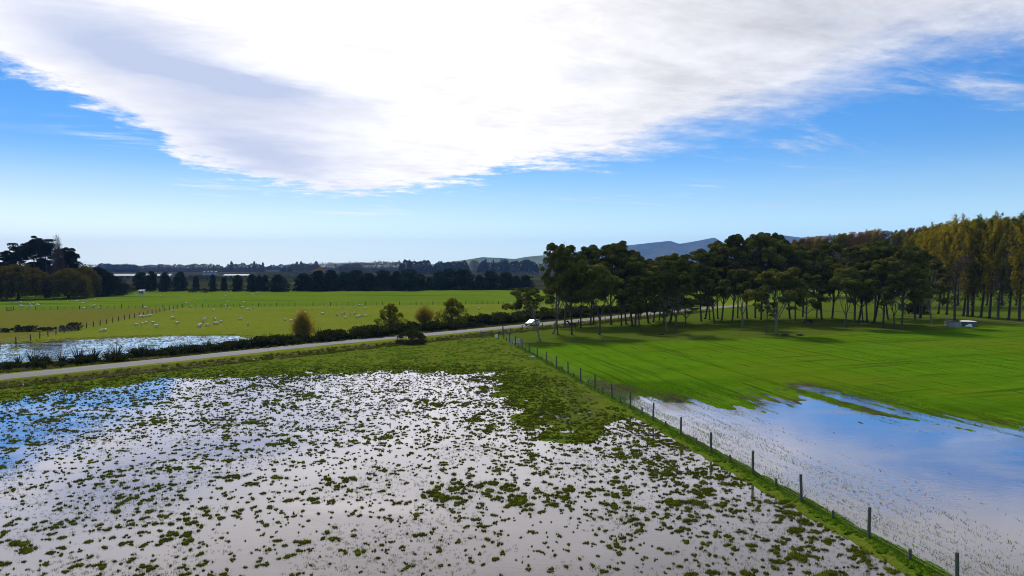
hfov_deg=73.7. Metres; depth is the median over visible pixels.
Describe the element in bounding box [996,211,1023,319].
poplar tree
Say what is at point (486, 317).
scrub bush
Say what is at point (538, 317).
scrub bush
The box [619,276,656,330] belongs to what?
gum tree
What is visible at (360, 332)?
scrub bush
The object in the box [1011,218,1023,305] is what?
poplar tree
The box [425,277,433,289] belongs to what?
shelterbelt tree
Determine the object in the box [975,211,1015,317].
poplar tree
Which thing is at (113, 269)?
wood
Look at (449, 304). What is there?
leafy willow
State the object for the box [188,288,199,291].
bush
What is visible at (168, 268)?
plantation
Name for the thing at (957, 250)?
poplar tree
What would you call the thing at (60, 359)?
flax bush
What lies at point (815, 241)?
poplar tree
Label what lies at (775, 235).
gum tree
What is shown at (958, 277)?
poplar tree
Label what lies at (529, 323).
car
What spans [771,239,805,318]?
gum tree
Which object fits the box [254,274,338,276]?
hedge
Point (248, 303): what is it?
pasture fence
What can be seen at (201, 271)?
hedge
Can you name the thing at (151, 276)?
shelterbelt tree
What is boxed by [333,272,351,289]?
shelterbelt tree
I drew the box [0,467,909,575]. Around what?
tussock grass
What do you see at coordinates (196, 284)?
shelterbelt tree
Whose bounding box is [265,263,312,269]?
wood
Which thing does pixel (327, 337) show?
scrub bush
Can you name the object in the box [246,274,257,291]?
shelterbelt tree
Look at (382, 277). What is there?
shelterbelt tree
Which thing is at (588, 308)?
scrub bush
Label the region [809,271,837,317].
gum tree
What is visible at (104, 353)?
flax bush
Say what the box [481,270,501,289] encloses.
shelterbelt tree
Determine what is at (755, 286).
gum tree
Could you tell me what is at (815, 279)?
gum tree
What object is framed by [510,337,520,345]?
farm gate
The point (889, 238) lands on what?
poplar tree
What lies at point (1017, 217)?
poplar tree
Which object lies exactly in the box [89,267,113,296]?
dark conifer
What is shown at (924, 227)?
poplar tree
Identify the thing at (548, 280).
gum tree
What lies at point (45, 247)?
pine tree
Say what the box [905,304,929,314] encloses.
understorey shrub
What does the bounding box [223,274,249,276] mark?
farm shed
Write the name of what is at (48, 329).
shrub
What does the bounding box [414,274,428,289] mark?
shelterbelt tree
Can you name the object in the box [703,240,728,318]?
gum tree
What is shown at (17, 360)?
flax bush
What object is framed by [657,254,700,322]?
gum tree
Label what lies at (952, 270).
poplar tree
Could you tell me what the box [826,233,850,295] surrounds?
poplar tree
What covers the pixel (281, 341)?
scrub bush
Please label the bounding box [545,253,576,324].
gum tree
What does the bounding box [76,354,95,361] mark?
scrub bush
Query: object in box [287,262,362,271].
wood
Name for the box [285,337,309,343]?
scrub bush
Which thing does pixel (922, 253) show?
gum tree
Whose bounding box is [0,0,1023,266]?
sky
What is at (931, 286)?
gum tree
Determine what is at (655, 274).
gum tree
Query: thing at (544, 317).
scrub bush
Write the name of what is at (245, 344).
scrub bush
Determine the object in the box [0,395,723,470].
tussock grass
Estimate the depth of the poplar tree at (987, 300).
260.41 m
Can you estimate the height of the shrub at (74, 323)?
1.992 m
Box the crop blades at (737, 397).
[581,373,1023,575]
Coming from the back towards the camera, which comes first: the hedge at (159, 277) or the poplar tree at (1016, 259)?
the hedge at (159, 277)
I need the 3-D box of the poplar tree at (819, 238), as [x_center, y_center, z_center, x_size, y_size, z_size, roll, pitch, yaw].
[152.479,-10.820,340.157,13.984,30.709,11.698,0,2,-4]
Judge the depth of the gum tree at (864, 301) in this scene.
182.21 m
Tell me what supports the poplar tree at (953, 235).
on the ground at (938, 363)
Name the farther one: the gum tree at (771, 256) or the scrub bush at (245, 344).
the gum tree at (771, 256)
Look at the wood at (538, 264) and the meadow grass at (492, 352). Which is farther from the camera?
the wood at (538, 264)
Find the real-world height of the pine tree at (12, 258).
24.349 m
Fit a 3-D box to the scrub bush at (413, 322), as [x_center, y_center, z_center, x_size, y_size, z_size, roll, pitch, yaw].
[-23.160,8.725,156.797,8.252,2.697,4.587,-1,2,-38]
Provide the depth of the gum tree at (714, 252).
188.19 m
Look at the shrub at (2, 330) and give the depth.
154.44 m
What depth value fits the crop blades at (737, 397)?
73.12 m
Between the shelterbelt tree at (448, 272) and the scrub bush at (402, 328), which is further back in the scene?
the shelterbelt tree at (448, 272)
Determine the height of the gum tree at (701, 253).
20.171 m
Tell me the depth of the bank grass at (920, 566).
40.66 m
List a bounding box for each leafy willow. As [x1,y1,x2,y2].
[374,303,408,327]
[433,298,469,324]
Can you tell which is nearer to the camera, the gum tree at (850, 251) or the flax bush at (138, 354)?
the flax bush at (138, 354)
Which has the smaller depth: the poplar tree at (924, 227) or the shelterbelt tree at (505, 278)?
the poplar tree at (924, 227)
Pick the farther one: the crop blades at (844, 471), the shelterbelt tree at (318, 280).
the shelterbelt tree at (318, 280)
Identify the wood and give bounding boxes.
[97,263,139,269]
[100,267,139,272]
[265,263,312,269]
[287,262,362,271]
[339,260,403,272]
[398,259,432,273]
[433,260,469,273]
[477,260,538,272]
[534,261,730,269]
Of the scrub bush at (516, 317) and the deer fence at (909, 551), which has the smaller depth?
the deer fence at (909, 551)
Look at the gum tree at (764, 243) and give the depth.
197.80 m
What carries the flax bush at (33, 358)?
on the ground at (938, 363)
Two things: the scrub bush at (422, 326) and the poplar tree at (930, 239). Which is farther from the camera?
the poplar tree at (930, 239)
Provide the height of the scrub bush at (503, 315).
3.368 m
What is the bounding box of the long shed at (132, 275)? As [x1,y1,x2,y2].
[114,274,174,278]
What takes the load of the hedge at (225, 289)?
on the ground at (938, 363)
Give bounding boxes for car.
[525,319,539,325]
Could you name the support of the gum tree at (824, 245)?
on the ground at (938, 363)
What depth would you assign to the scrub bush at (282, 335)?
130.26 m
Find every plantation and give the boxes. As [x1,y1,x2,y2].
[136,263,223,271]
[224,263,264,271]
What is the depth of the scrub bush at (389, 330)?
144.86 m
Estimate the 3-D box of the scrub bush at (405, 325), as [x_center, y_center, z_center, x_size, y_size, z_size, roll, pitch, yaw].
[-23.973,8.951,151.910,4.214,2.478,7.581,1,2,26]
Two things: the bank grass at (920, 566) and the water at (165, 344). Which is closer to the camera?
the bank grass at (920, 566)
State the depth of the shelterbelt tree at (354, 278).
424.48 m
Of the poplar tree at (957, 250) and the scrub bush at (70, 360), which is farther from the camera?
the poplar tree at (957, 250)
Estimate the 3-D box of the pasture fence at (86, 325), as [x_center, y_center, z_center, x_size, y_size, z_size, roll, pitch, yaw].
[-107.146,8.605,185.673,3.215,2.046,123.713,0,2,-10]
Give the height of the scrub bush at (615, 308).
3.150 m
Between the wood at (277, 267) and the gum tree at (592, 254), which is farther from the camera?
the wood at (277, 267)
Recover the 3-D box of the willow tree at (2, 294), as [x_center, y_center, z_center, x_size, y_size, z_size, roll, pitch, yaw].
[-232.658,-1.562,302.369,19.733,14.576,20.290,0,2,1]
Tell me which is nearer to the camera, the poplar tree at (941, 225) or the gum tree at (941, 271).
the gum tree at (941, 271)
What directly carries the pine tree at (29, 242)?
on the ground at (938, 363)
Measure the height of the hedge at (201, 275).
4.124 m
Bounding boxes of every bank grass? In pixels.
[516,346,683,435]
[671,433,951,575]
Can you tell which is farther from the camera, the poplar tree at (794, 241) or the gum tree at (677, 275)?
the poplar tree at (794, 241)
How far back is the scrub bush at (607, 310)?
207.49 m
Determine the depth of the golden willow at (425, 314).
161.99 m
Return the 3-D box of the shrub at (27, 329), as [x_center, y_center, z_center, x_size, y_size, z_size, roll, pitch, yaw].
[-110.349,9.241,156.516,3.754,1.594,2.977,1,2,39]
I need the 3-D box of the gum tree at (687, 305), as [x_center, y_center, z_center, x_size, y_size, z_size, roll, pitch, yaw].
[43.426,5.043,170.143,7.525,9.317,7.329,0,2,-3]
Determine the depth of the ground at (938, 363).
127.31 m
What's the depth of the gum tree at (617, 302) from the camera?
176.39 m
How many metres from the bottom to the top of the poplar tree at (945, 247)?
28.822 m
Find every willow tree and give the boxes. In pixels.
[0,263,54,300]
[0,275,11,299]
[41,268,93,298]
[63,265,104,296]
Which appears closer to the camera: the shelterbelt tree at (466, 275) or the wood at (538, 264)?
the shelterbelt tree at (466, 275)
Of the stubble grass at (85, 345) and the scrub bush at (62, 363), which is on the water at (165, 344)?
the stubble grass at (85, 345)
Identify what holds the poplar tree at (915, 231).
on the ground at (938, 363)
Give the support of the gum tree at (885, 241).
on the ground at (938, 363)
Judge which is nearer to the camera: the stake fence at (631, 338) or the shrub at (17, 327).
the stake fence at (631, 338)
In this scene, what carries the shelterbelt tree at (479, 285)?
on the ground at (938, 363)
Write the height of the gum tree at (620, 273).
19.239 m
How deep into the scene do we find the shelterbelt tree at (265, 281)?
412.12 m
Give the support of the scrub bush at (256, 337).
on the ground at (938, 363)
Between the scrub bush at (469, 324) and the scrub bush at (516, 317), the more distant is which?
the scrub bush at (516, 317)
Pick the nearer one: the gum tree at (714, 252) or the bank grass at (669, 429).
the bank grass at (669, 429)
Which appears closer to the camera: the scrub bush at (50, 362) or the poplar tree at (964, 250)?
the scrub bush at (50, 362)
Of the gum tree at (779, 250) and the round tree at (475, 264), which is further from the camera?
the round tree at (475, 264)
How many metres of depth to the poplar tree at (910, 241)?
251.32 m
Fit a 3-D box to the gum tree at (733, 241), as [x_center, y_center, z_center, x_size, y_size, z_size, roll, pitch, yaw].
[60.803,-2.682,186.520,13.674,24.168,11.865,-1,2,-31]
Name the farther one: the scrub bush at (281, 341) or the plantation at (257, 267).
the plantation at (257, 267)
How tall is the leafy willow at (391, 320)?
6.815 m
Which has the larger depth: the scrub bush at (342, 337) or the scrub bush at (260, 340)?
the scrub bush at (342, 337)
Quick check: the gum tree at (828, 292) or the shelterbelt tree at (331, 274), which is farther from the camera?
the shelterbelt tree at (331, 274)
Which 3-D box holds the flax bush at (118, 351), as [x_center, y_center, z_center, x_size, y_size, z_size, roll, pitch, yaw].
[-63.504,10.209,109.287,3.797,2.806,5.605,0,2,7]
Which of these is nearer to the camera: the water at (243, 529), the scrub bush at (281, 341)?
the water at (243, 529)
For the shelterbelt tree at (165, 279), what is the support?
on the ground at (938, 363)
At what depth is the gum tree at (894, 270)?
163.37 m
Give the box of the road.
[0,305,744,379]
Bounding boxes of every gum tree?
[502,286,556,339]
[539,244,574,334]
[540,242,575,333]
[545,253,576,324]
[553,245,591,334]
[561,272,598,327]
[573,244,612,324]
[573,248,618,324]
[580,263,624,334]
[597,240,627,324]
[601,244,640,325]
[610,252,647,325]
[613,254,663,326]
[614,274,633,323]
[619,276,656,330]
[637,258,657,322]
[645,253,678,323]
[645,258,668,321]
[648,287,678,331]
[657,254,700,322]
[658,258,699,332]
[669,290,700,325]
[688,248,721,321]
[692,251,728,318]
[693,265,729,323]
[695,264,721,319]
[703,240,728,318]
[704,242,744,320]
[714,268,761,326]
[715,235,761,320]
[723,234,756,317]
[726,232,785,319]
[738,267,812,333]
[741,265,763,318]
[742,233,770,317]
[752,284,779,332]
[759,232,784,316]
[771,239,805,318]
[776,241,814,320]
[782,244,826,316]
[784,273,830,325]
[801,248,841,319]
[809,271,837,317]
[812,240,851,317]
[828,267,869,327]
[840,243,872,322]
[845,242,880,322]
[846,276,876,321]
[849,259,915,327]
[850,244,886,323]
[858,244,911,322]
[872,238,889,315]
[875,265,908,328]
[877,285,907,319]
[878,248,938,328]
[905,246,937,318]
[905,258,944,316]
[910,259,951,324]
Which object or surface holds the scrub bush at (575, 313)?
on the ground at (938, 363)
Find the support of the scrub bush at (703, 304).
on the ground at (938, 363)
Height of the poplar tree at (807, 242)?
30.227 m
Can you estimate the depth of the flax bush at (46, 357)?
102.89 m
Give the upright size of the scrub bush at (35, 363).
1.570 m
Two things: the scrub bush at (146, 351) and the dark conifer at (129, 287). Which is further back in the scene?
the dark conifer at (129, 287)
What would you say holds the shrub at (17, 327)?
on the ground at (938, 363)
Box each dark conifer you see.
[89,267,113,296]
[102,272,121,295]
[104,277,127,294]
[118,283,134,294]
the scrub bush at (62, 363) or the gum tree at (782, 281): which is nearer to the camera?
the scrub bush at (62, 363)
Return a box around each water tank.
[944,320,960,326]
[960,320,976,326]
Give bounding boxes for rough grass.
[0,309,703,387]
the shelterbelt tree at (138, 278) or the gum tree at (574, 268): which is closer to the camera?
the gum tree at (574, 268)
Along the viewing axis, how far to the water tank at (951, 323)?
168.51 m
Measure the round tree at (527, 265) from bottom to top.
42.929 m
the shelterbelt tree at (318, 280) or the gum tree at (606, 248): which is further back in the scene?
the shelterbelt tree at (318, 280)
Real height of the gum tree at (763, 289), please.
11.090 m
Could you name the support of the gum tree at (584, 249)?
on the ground at (938, 363)
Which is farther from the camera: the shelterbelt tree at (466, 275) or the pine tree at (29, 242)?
the shelterbelt tree at (466, 275)
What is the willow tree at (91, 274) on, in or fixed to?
on the ground at (938, 363)
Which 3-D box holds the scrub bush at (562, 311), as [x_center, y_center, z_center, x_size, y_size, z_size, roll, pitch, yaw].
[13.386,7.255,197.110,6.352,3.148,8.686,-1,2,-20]
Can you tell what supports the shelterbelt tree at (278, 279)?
on the ground at (938, 363)
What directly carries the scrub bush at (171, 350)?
on the ground at (938, 363)
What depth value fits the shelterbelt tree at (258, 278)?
417.39 m
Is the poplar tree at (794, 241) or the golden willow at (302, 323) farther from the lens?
the poplar tree at (794, 241)
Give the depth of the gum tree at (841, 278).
165.71 m
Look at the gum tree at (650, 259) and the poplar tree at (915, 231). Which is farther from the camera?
the poplar tree at (915, 231)
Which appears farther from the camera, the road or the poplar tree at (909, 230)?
the poplar tree at (909, 230)
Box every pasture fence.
[0,301,530,309]
[0,304,181,345]
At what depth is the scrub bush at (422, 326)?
156.15 m
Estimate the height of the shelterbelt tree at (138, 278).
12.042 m
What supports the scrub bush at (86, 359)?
on the ground at (938, 363)
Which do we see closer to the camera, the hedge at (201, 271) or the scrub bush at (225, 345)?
the scrub bush at (225, 345)
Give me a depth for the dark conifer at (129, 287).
366.62 m
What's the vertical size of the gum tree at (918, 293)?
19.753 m
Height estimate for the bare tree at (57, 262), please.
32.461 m
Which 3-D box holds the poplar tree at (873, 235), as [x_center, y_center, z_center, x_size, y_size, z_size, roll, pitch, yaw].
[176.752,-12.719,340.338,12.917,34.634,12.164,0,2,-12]
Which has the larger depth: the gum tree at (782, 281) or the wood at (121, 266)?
the wood at (121, 266)
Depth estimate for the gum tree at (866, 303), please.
181.30 m
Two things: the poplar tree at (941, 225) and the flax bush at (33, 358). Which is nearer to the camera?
the flax bush at (33, 358)
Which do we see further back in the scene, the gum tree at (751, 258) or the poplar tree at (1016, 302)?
the poplar tree at (1016, 302)
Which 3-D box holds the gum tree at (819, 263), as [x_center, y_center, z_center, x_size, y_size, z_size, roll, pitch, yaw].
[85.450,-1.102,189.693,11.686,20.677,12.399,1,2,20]
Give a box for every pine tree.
[0,249,29,267]
[7,243,32,264]
[20,235,44,294]
[20,239,55,271]
[25,260,51,294]
[52,247,82,295]
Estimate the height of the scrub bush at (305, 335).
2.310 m
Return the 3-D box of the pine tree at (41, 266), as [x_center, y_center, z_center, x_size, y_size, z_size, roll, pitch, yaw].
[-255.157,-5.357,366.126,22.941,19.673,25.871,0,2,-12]
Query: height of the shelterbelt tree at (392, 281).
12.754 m
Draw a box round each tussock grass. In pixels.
[0,362,584,397]
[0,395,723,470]
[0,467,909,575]
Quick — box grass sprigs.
[0,372,898,575]
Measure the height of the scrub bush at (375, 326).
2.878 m
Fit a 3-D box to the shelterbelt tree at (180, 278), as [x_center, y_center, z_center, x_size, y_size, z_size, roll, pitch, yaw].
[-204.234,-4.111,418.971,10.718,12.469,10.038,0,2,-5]
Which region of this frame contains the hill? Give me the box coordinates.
[419,255,579,268]
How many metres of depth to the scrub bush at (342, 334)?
136.33 m
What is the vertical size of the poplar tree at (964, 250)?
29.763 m
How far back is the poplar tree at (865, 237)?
336.78 m
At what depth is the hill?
5442.78 m
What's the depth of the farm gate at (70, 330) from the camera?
157.47 m
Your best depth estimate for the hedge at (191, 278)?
711.03 m
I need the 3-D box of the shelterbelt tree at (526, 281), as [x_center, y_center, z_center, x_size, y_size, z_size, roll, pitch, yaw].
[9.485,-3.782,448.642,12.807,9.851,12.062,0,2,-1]
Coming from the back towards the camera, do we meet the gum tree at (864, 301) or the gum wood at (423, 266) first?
the gum wood at (423, 266)
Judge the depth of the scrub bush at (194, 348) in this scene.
116.99 m
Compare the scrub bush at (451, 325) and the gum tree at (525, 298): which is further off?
the scrub bush at (451, 325)
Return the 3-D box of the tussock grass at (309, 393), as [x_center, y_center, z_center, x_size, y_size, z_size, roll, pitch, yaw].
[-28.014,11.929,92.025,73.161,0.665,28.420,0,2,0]
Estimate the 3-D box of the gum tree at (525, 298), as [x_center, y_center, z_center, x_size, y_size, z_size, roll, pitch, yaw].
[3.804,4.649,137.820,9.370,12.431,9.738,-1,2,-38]
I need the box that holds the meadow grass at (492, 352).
[0,335,590,396]
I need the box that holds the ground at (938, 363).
[0,267,1023,575]
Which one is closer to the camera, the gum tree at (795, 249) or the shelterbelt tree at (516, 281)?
the gum tree at (795, 249)
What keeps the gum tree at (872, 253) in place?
on the ground at (938, 363)
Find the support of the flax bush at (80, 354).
on the ground at (938, 363)
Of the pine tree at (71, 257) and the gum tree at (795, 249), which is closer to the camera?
the gum tree at (795, 249)
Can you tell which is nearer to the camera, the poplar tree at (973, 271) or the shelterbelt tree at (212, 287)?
the poplar tree at (973, 271)
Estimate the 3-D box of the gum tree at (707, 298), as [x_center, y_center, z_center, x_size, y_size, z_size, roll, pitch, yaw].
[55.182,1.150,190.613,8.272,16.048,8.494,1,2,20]
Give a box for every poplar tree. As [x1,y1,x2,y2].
[787,238,805,262]
[800,237,813,248]
[802,235,822,247]
[812,236,827,289]
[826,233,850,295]
[836,231,856,294]
[843,234,862,295]
[853,230,872,245]
[858,228,880,242]
[871,230,889,245]
[880,232,892,241]
[887,229,907,246]
[894,227,914,250]
[900,232,927,305]
[903,226,921,245]
[909,225,939,288]
[914,226,949,317]
[925,220,953,303]
[932,223,961,313]
[937,214,970,314]
[937,222,961,305]
[943,255,974,319]
[951,218,986,315]
[954,214,973,305]
[954,222,994,316]
[956,212,1003,316]
[968,219,1011,316]
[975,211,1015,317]
[983,216,1013,305]
[986,262,1018,319]
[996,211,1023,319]
[996,215,1019,305]
[1004,219,1023,320]
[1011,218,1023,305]
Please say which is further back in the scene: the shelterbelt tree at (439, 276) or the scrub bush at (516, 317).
the shelterbelt tree at (439, 276)
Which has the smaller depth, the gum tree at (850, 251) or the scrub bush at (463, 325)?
the scrub bush at (463, 325)
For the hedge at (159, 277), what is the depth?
800.23 m
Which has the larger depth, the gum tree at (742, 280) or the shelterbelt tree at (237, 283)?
the shelterbelt tree at (237, 283)
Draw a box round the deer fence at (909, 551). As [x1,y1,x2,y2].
[503,330,998,575]
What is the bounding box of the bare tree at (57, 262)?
[48,235,67,273]
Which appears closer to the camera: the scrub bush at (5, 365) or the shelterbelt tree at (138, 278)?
the scrub bush at (5, 365)
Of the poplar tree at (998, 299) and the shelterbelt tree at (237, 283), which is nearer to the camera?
the poplar tree at (998, 299)
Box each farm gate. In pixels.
[60,324,78,331]
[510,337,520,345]
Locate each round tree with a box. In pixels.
[467,260,478,269]
[521,259,535,269]
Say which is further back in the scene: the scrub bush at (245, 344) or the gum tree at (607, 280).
the gum tree at (607, 280)
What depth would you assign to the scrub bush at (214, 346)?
121.06 m
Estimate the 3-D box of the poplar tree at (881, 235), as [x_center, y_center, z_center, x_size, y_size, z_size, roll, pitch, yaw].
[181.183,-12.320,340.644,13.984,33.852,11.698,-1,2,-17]
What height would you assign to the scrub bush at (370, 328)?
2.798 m
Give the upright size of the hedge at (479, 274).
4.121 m
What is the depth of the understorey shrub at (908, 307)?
214.87 m
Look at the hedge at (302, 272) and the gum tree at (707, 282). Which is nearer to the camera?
the gum tree at (707, 282)
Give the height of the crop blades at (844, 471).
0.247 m
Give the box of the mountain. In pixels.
[572,231,1006,266]
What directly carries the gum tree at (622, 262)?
on the ground at (938, 363)
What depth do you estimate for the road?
116.82 m
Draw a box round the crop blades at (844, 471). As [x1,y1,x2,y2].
[636,390,1020,575]
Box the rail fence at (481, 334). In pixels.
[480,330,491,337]
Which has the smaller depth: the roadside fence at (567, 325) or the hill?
the roadside fence at (567, 325)
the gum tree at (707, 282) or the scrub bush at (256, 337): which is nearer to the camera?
the scrub bush at (256, 337)
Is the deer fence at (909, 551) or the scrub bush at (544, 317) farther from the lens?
the scrub bush at (544, 317)
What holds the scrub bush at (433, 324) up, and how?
on the ground at (938, 363)
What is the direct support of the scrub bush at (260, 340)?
on the ground at (938, 363)
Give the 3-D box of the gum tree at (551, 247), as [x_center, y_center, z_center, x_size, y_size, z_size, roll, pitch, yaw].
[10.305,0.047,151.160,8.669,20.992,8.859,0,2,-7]
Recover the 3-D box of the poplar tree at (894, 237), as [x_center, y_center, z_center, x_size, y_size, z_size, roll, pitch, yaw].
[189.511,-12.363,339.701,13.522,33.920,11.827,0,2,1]
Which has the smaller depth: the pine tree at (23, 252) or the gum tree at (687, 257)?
the gum tree at (687, 257)
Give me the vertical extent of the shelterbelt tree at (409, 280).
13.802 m
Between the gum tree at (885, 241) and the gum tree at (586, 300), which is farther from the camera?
the gum tree at (885, 241)
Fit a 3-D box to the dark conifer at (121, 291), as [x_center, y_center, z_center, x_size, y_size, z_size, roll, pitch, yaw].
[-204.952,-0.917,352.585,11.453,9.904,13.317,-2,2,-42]
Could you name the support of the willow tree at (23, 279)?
on the ground at (938, 363)
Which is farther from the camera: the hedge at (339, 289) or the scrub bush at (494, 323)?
the hedge at (339, 289)
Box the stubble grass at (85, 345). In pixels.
[0,334,267,364]
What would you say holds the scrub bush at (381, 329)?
on the ground at (938, 363)
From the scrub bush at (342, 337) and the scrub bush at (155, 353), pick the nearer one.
the scrub bush at (155, 353)
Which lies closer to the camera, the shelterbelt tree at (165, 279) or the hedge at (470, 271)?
the shelterbelt tree at (165, 279)
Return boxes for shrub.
[0,328,13,332]
[12,325,25,331]
[24,325,38,331]
[42,327,56,330]
[66,322,83,329]
[898,302,928,313]
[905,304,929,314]
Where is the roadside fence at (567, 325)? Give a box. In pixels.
[482,312,684,335]
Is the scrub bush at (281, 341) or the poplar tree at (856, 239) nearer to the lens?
the scrub bush at (281, 341)
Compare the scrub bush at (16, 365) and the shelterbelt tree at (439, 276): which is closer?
the scrub bush at (16, 365)
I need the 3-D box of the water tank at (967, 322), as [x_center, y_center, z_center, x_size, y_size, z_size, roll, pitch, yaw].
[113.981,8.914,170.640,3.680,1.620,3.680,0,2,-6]
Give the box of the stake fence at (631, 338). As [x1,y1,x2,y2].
[523,332,785,344]
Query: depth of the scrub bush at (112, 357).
106.83 m
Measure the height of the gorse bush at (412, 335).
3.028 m
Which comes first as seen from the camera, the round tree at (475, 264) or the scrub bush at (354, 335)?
the scrub bush at (354, 335)
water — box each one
[0,336,252,366]
[0,356,905,575]
[600,385,1023,575]
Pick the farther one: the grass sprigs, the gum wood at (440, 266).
the gum wood at (440, 266)
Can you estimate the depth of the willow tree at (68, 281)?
312.52 m
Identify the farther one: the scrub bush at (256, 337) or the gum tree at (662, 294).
the gum tree at (662, 294)
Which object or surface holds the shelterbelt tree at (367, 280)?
on the ground at (938, 363)
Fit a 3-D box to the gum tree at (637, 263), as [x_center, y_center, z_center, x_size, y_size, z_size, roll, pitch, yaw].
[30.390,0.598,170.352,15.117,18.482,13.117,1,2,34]
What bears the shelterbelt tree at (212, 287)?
on the ground at (938, 363)
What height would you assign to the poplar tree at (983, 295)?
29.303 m
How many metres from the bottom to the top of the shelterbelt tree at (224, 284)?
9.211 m
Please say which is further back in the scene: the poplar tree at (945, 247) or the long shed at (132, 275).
the long shed at (132, 275)
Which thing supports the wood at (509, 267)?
on the ground at (938, 363)
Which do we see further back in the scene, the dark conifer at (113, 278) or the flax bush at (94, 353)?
the dark conifer at (113, 278)
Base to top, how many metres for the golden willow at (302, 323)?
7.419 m
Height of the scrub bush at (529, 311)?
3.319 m
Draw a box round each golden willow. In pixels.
[289,307,319,336]
[413,305,437,323]
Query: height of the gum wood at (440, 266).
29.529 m
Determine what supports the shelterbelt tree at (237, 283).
on the ground at (938, 363)
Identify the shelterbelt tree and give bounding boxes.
[132,272,147,290]
[143,271,157,290]
[157,272,171,291]
[171,272,189,290]
[191,275,199,290]
[208,274,217,291]
[220,277,227,290]
[231,275,243,290]
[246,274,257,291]
[255,275,262,290]
[260,275,269,290]
[265,274,290,291]
[292,273,312,290]
[307,270,328,290]
[323,270,342,290]
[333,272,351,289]
[344,270,363,290]
[357,273,379,290]
[372,270,391,288]
[387,271,400,290]
[393,269,424,290]
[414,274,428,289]
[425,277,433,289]
[428,271,447,289]
[437,268,457,289]
[446,269,475,289]
[472,275,487,289]
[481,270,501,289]
[496,272,513,289]
[509,275,523,289]
[520,275,535,288]
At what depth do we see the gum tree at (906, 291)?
192.41 m
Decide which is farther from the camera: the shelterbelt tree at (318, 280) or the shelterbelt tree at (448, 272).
the shelterbelt tree at (448, 272)
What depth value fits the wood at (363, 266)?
1692.84 m
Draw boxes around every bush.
[0,361,12,368]
[5,354,24,363]
[9,363,24,368]
[20,351,50,360]
[28,358,48,368]
[29,356,55,364]
[32,354,56,362]
[50,352,70,361]
[52,361,70,366]
[66,358,75,362]
[69,345,88,358]
[74,356,94,363]
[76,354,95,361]
[86,348,105,357]
[100,350,115,359]
[101,353,133,361]
[108,343,130,358]
[126,348,151,357]
[127,345,144,357]
[146,350,166,356]
[160,347,178,355]
[179,345,206,354]
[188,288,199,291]
[208,342,220,350]
[218,342,236,350]
[230,339,252,348]
[248,336,279,346]
[251,335,271,346]
[262,336,286,345]
[269,334,294,344]
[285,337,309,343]
[286,333,313,342]
[307,332,336,341]
[316,329,346,340]
[329,331,351,340]
[345,332,359,338]
[347,326,384,337]
[348,328,368,338]
[351,324,383,335]
[353,324,382,336]
[378,326,396,335]
[390,323,414,330]
[392,325,413,331]
[395,329,427,344]
[397,321,427,328]
[416,323,428,330]
[426,320,443,330]
[439,322,459,329]
[454,323,467,328]
[461,322,474,327]
[467,312,504,324]
[483,318,498,324]
[490,311,513,323]
[506,313,531,322]
[510,310,537,314]
[521,312,541,321]
[536,312,552,319]
[555,308,570,316]
[566,308,588,317]
[583,306,592,315]
[592,305,612,314]
[599,305,623,312]
[698,299,714,305]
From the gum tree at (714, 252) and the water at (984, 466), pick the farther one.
the gum tree at (714, 252)
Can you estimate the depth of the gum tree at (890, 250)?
176.21 m
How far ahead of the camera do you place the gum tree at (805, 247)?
200.20 m
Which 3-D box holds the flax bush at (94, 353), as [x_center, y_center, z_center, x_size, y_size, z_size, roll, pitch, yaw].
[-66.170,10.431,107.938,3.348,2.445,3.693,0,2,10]
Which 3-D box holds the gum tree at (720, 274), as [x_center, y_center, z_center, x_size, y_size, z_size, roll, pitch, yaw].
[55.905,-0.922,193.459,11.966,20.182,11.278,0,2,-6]
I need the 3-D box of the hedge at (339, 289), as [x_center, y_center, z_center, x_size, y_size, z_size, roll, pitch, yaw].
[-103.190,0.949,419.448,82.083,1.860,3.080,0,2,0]
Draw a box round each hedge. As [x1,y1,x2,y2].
[119,276,172,278]
[136,270,266,271]
[169,288,271,290]
[186,277,233,280]
[188,276,532,278]
[189,275,215,277]
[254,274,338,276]
[256,272,400,273]
[284,288,409,290]
[373,271,532,272]
[417,273,537,274]
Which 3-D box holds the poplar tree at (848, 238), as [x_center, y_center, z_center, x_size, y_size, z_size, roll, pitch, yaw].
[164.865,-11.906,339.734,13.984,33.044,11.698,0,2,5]
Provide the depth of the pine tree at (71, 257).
350.38 m
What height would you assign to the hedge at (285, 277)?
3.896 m
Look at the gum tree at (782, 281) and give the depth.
148.21 m
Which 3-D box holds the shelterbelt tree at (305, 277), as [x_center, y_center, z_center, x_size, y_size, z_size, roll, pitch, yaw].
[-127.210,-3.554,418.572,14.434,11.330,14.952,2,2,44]
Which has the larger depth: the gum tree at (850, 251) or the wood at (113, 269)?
the wood at (113, 269)
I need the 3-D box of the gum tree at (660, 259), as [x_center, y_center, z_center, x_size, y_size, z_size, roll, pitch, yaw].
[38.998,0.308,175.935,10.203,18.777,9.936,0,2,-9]

